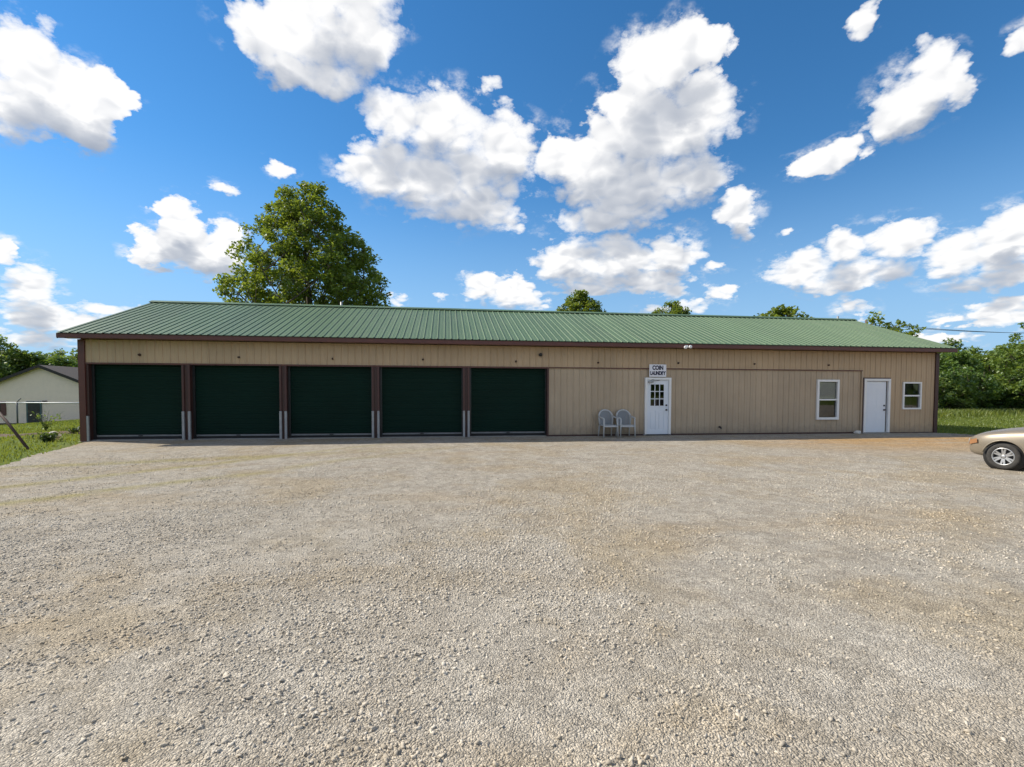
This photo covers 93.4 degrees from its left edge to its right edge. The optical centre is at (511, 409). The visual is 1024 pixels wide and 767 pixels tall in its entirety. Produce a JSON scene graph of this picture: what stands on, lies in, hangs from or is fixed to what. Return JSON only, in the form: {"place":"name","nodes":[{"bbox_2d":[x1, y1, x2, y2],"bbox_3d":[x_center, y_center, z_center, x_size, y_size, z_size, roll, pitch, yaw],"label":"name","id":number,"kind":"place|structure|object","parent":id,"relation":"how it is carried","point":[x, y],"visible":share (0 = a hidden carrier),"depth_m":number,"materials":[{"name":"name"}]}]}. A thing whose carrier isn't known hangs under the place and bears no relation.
{"place":"outdoors","nodes":[
{"label":"outdoors","id":0,"kind":"place"},
{"bbox_2d":[49,431,61,439],"bbox_3d":[-15.407,0.892,16.241,0.333,0.339,0.259,0,2,-8],"label":"limestone block","id":1,"kind":"object","parent":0,"point":[57,437],"depth_m":16.23,"materials":[{"name":"beige stone"}]},
{"bbox_2d":[0,415,1020,465],"bbox_3d":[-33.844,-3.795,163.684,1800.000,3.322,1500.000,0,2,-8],"label":"ground","id":2,"kind":"structure","parent":0,"point":[67,444],"depth_m":14.96,"materials":[{"name":"green plant"}]},
{"bbox_2d":[0,354,15,377],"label":"woodland tree","id":3,"kind":"object","parent":2,"relation":"on","point":[4,368],"visible":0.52,"depth_m":58.79,"materials":[{"name":"green plant"}]},
{"bbox_2d":[0,412,29,449],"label":"leaning pole","id":4,"kind":"object","parent":2,"relation":"on","point":[14,431],"visible":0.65,"depth_m":13.55,"materials":[{"name":"brown metal"}]},
{"bbox_2d":[0,334,31,376],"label":"woodland tree","id":5,"kind":"object","parent":2,"relation":"on","point":[12,352],"visible":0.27,"depth_m":61.94,"materials":[{"name":"green plant"}]},
{"bbox_2d":[11,350,55,371],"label":"woodland tree","id":6,"kind":"object","parent":2,"relation":"on","point":[34,357],"visible":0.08,"depth_m":63.31,"materials":[{"name":"green plant"}]},
{"bbox_2d":[0,365,78,424],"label":"cream house","id":7,"kind":"structure","parent":2,"relation":"on","point":[42,383],"depth_m":40.60,"materials":[{"name":"beige paint"}]},
{"bbox_2d":[0,403,5,415],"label":"window","id":8,"kind":"structure","parent":7,"relation":"in","point":[3,407],"depth_m":40.26,"materials":[{"name":"black metal"}]},
{"bbox_2d":[26,401,41,422],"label":"storm door","id":9,"kind":"structure","parent":7,"relation":"in","point":[31,418],"depth_m":40.56,"materials":[{"name":"black plastic"}]},
{"bbox_2d":[0,398,78,423],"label":"chain link fence","id":10,"kind":"object","parent":2,"relation":"on","point":[17,411],"visible":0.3,"depth_m":30.02,"materials":[{"name":"metal"}]},
{"bbox_2d":[0,419,79,463],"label":"lawn grass","id":11,"kind":"structure","parent":2,"relation":"on","point":[67,423],"depth_m":17.03,"materials":[{"name":"green plant"}]},
{"bbox_2d":[0,431,79,436],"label":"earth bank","id":12,"kind":"structure","parent":2,"relation":"on","point":[9,435],"depth_m":18.36,"materials":[{"name":"brown soil"}]},
{"bbox_2d":[65,426,79,432],"bbox_3d":[-17.048,0.771,18.790,0.506,0.376,0.644,2,3,44],"label":"weed clump","id":13,"kind":"object","parent":12,"relation":"on","point":[77,429],"visible":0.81,"depth_m":18.74,"materials":[{"name":"green plant"}]},
{"bbox_2d":[32,430,59,441],"bbox_3d":[-14.948,0.882,15.528,0.678,0.407,0.566,0,2,6],"label":"weed clump","id":14,"kind":"object","parent":2,"relation":"on","point":[46,437],"visible":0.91,"depth_m":15.44,"materials":[{"name":"green plant"}]},
{"bbox_2d":[28,410,63,430],"bbox_3d":[-21.004,0.470,21.749,1.148,1.019,1.207,2,3,36],"label":"sapling","id":15,"kind":"object","parent":2,"relation":"on","point":[45,424],"visible":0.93,"depth_m":21.75,"materials":[{"name":"green plant"}]},
{"bbox_2d":[29,352,66,365],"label":"woodland tree","id":16,"kind":"object","parent":2,"relation":"on","point":[49,353],"visible":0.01,"depth_m":71.14,"materials":[{"name":"green plant"}]},
{"bbox_2d":[51,348,67,355],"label":"woodland tree","id":17,"kind":"object","parent":2,"relation":"on","point":[61,352],"visible":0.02,"depth_m":81.57,"materials":[{"name":"green plant"}]},
{"bbox_2d":[45,355,77,366],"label":"woodland tree","id":18,"kind":"object","parent":2,"relation":"on","point":[62,361],"visible":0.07,"depth_m":61.30,"materials":[{"name":"green plant"}]},
{"bbox_2d":[55,348,77,365],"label":"woodland tree","id":19,"kind":"object","parent":2,"relation":"on","point":[75,357],"visible":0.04,"depth_m":68.70,"materials":[{"name":"green plant"}]},
{"bbox_2d":[212,180,391,306],"bbox_3d":[-12.340,-6.536,29.277,10.483,14.653,10.343,-2,3,-42],"label":"shade tree","id":20,"kind":"object","parent":2,"relation":"on","point":[300,265],"visible":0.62,"depth_m":27.20,"materials":[{"name":"green plant"}]},
{"bbox_2d":[56,300,957,441],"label":"metal building","id":21,"kind":"structure","parent":2,"relation":"on","point":[172,370],"depth_m":17.17,"materials":[{"name":"beige paint"}]},
{"bbox_2d":[91,364,181,439],"bbox_3d":[-11.946,-0.309,15.488,2.760,2.520,0.090,0,2,-8],"label":"rollup door","id":22,"kind":"structure","parent":21,"relation":"in","point":[127,399],"depth_m":15.49,"materials":[{"name":"green paint"}]},
{"bbox_2d":[192,365,279,438],"bbox_3d":[-9.023,-0.310,15.888,2.780,2.510,0.090,0,2,-8],"label":"rollup door","id":23,"kind":"structure","parent":21,"relation":"in","point":[229,401],"depth_m":15.90,"materials":[{"name":"green paint"}]},
{"bbox_2d":[288,366,371,437],"bbox_3d":[-6.105,-0.313,16.288,2.790,2.505,0.090,0,2,-8],"label":"rollup door","id":24,"kind":"structure","parent":21,"relation":"in","point":[321,399],"depth_m":16.30,"materials":[{"name":"green paint"}]},
{"bbox_2d":[380,367,462,436],"bbox_3d":[-3.118,-0.322,16.697,2.880,2.510,0.090,0,2,-8],"label":"rollup door","id":25,"kind":"structure","parent":21,"relation":"in","point":[412,399],"depth_m":16.71,"materials":[{"name":"green paint"}]},
{"bbox_2d":[470,368,545,435],"bbox_3d":[-0.141,-0.333,17.105,2.810,2.520,0.090,0,2,-8],"label":"rollup door","id":26,"kind":"structure","parent":21,"relation":"in","point":[501,399],"depth_m":17.12,"materials":[{"name":"green paint"}]},
{"bbox_2d":[649,364,665,376],"bbox_3d":[5.321,-1.424,17.593,0.650,0.450,0.016,0,2,-8],"label":"shop sign","id":27,"kind":"object","parent":21,"relation":"attached to","point":[657,370],"visible":1,"depth_m":17.59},
{"bbox_2d":[643,378,671,434],"bbox_3d":[5.344,-0.115,17.633,1.000,2.110,0.229,0,2,-8],"label":"entry door","id":28,"kind":"structure","parent":21,"relation":"in","point":[657,419],"depth_m":17.68,"materials":[{"name":"white paint"}]},
{"bbox_2d":[816,380,839,419],"bbox_3d":[12.171,-0.386,18.628,0.940,1.540,0.140,0,2,-8],"label":"window","id":29,"kind":"structure","parent":21,"relation":"in","point":[831,389],"depth_m":18.63,"materials":[{"name":"white paint"}]},
{"bbox_2d":[861,378,890,432],"bbox_3d":[14.263,-0.165,18.893,1.225,2.170,0.150,0,2,-8],"label":"entry door","id":30,"kind":"structure","parent":21,"relation":"in","point":[876,398],"depth_m":18.90,"materials":[{"name":"white paint"}]},
{"bbox_2d":[902,382,921,408],"bbox_3d":[15.825,-0.553,19.105,0.830,1.080,0.105,0,2,-8],"label":"window","id":31,"kind":"structure","parent":21,"relation":"in","point":[919,395],"depth_m":19.08,"materials":[{"name":"white paint"}]},
{"bbox_2d":[0,433,1023,766],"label":"gravel lot","id":32,"kind":"structure","parent":2,"relation":"on","point":[870,635],"depth_m":3.46,"materials":[{"name":"beige gravel"}]},
{"bbox_2d":[598,409,618,437],"bbox_3d":[3.385,0.479,17.046,0.630,0.962,0.672,0,2,-10],"label":"resin armchair","id":33,"kind":"object","parent":32,"relation":"on","point":[603,421],"visible":1,"depth_m":17.23,"materials":[{"name":"grey plastic"}]},
{"bbox_2d":[615,409,635,436],"bbox_3d":[4.022,0.477,17.133,0.630,0.962,0.672,0,2,-5],"label":"resin armchair","id":34,"kind":"object","parent":32,"relation":"on","point":[621,416],"visible":0.98,"depth_m":17.33,"materials":[{"name":"grey plastic"}]},
{"bbox_2d":[969,427,1023,470],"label":"parked car","id":35,"kind":"object","parent":32,"relation":"on","point":[1002,449],"visible":1,"depth_m":10.02,"materials":[{"name":"beige paint"}]},
{"bbox_2d":[557,289,606,311],"bbox_3d":[5.392,-4.766,39.688,5.256,10.259,5.297,0,2,-8],"label":"leafy tree","id":36,"kind":"object","parent":2,"relation":"on","point":[579,300],"visible":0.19,"depth_m":38.92,"materials":[{"name":"green plant"}]},
{"bbox_2d":[651,300,691,313],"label":"leafy tree","id":37,"kind":"object","parent":2,"relation":"on","point":[675,307],"visible":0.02,"depth_m":42.33,"materials":[{"name":"green plant"}]},
{"bbox_2d":[753,304,813,317],"bbox_3d":[22.716,-4.029,40.895,7.279,9.599,7.836,0,2,-8],"label":"leafy tree","id":38,"kind":"object","parent":2,"relation":"on","point":[783,311],"visible":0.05,"depth_m":39.80,"materials":[{"name":"green plant"}]},
{"bbox_2d":[866,310,926,336],"bbox_3d":[30.446,-3.567,40.443,5.532,9.351,6.168,-2,3,-43],"label":"leafy tree","id":39,"kind":"object","parent":2,"relation":"on","point":[893,328],"visible":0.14,"depth_m":39.67,"materials":[{"name":"green plant"}]},
{"bbox_2d":[939,353,953,375],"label":"woodland tree","id":40,"kind":"object","parent":2,"relation":"on","point":[943,365],"visible":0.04,"depth_m":48.65,"materials":[{"name":"green plant"}]},
{"bbox_2d":[938,372,966,408],"bbox_3d":[35.903,-1.374,40.871,3.653,3.833,4.421,1,2,14],"label":"thicket bush","id":41,"kind":"object","parent":2,"relation":"on","point":[946,401],"visible":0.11,"depth_m":39.70,"materials":[{"name":"green plant"}]},
{"bbox_2d":[940,352,969,366],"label":"woodland tree","id":42,"kind":"object","parent":2,"relation":"on","point":[945,360],"visible":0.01,"depth_m":54.84,"materials":[{"name":"green plant"}]},
{"bbox_2d":[941,337,973,352],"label":"woodland tree","id":43,"kind":"object","parent":2,"relation":"on","point":[953,343],"visible":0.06,"depth_m":65.39,"materials":[{"name":"green plant"}]},
{"bbox_2d":[939,350,987,374],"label":"woodland tree","id":44,"kind":"object","parent":2,"relation":"on","point":[963,357],"visible":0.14,"depth_m":51.41,"materials":[{"name":"green plant"}]},
{"bbox_2d":[938,374,989,409],"bbox_3d":[36.219,-1.217,39.898,4.354,3.591,4.500,-1,2,-20],"label":"thicket bush","id":45,"kind":"object","parent":2,"relation":"on","point":[968,389],"visible":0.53,"depth_m":38.86,"materials":[{"name":"green plant"}]},
{"bbox_2d":[942,365,993,406],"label":"thicket bush","id":46,"kind":"object","parent":2,"relation":"on","point":[955,370],"visible":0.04,"depth_m":41.64,"materials":[{"name":"green plant"}]},
{"bbox_2d":[942,367,1004,408],"bbox_3d":[37.972,-1.472,39.913,3.954,4.149,4.785,1,2,31],"label":"thicket bush","id":47,"kind":"object","parent":2,"relation":"on","point":[984,382],"visible":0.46,"depth_m":39.22,"materials":[{"name":"green plant"}]},
{"bbox_2d":[966,346,991,370],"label":"woodland tree","id":48,"kind":"object","parent":2,"relation":"on","point":[976,350],"visible":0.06,"depth_m":59.47,"materials":[{"name":"green plant"}]},
{"bbox_2d":[969,350,1013,377],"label":"woodland tree","id":49,"kind":"object","parent":2,"relation":"on","point":[989,356],"visible":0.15,"depth_m":54.47,"materials":[{"name":"green plant"}]},
{"bbox_2d":[980,372,1023,408],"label":"thicket bush","id":50,"kind":"object","parent":2,"relation":"on","point":[998,404],"visible":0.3,"depth_m":40.05,"materials":[{"name":"green plant"}]},
{"bbox_2d":[989,322,1023,402],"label":"leafy tree","id":51,"kind":"object","parent":2,"relation":"on","point":[1005,382],"visible":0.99,"depth_m":38.63,"materials":[{"name":"green plant"}]},
{"bbox_2d":[990,338,1023,379],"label":"woodland tree","id":52,"kind":"object","parent":2,"relation":"on","point":[1019,355],"visible":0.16,"depth_m":51.95,"materials":[{"name":"green plant"}]},
{"bbox_2d":[998,372,1023,408],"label":"thicket bush","id":53,"kind":"object","parent":2,"relation":"on","point":[1018,405],"visible":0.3,"depth_m":39.83,"materials":[{"name":"green plant"}]},
{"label":"utility pole","id":54,"kind":"object","parent":2,"relation":"on","visible":0},
{"bbox_2d":[876,323,1010,332],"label":"power cable","id":55,"kind":"object","parent":54,"relation":"attached to","point":[951,330],"visible":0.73,"depth_m":45.31,"materials":[{"name":"black rubber"}]},
{"bbox_2d":[0,0,1023,359],"label":"sky","id":56,"kind":"structure","parent":0,"point":[846,159],"materials":[{"name":"blue"}]},
{"bbox_2d":[937,414,1023,434],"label":"meadow grass","id":57,"kind":"structure","parent":0,"point":[968,425],"depth_m":25.11,"materials":[{"name":"green plant"}]},
{"bbox_2d":[938,407,1023,419],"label":"tall grass","id":58,"kind":"structure","parent":0,"point":[961,413],"depth_m":34.42,"materials":[{"name":"green plant"}]}
]}

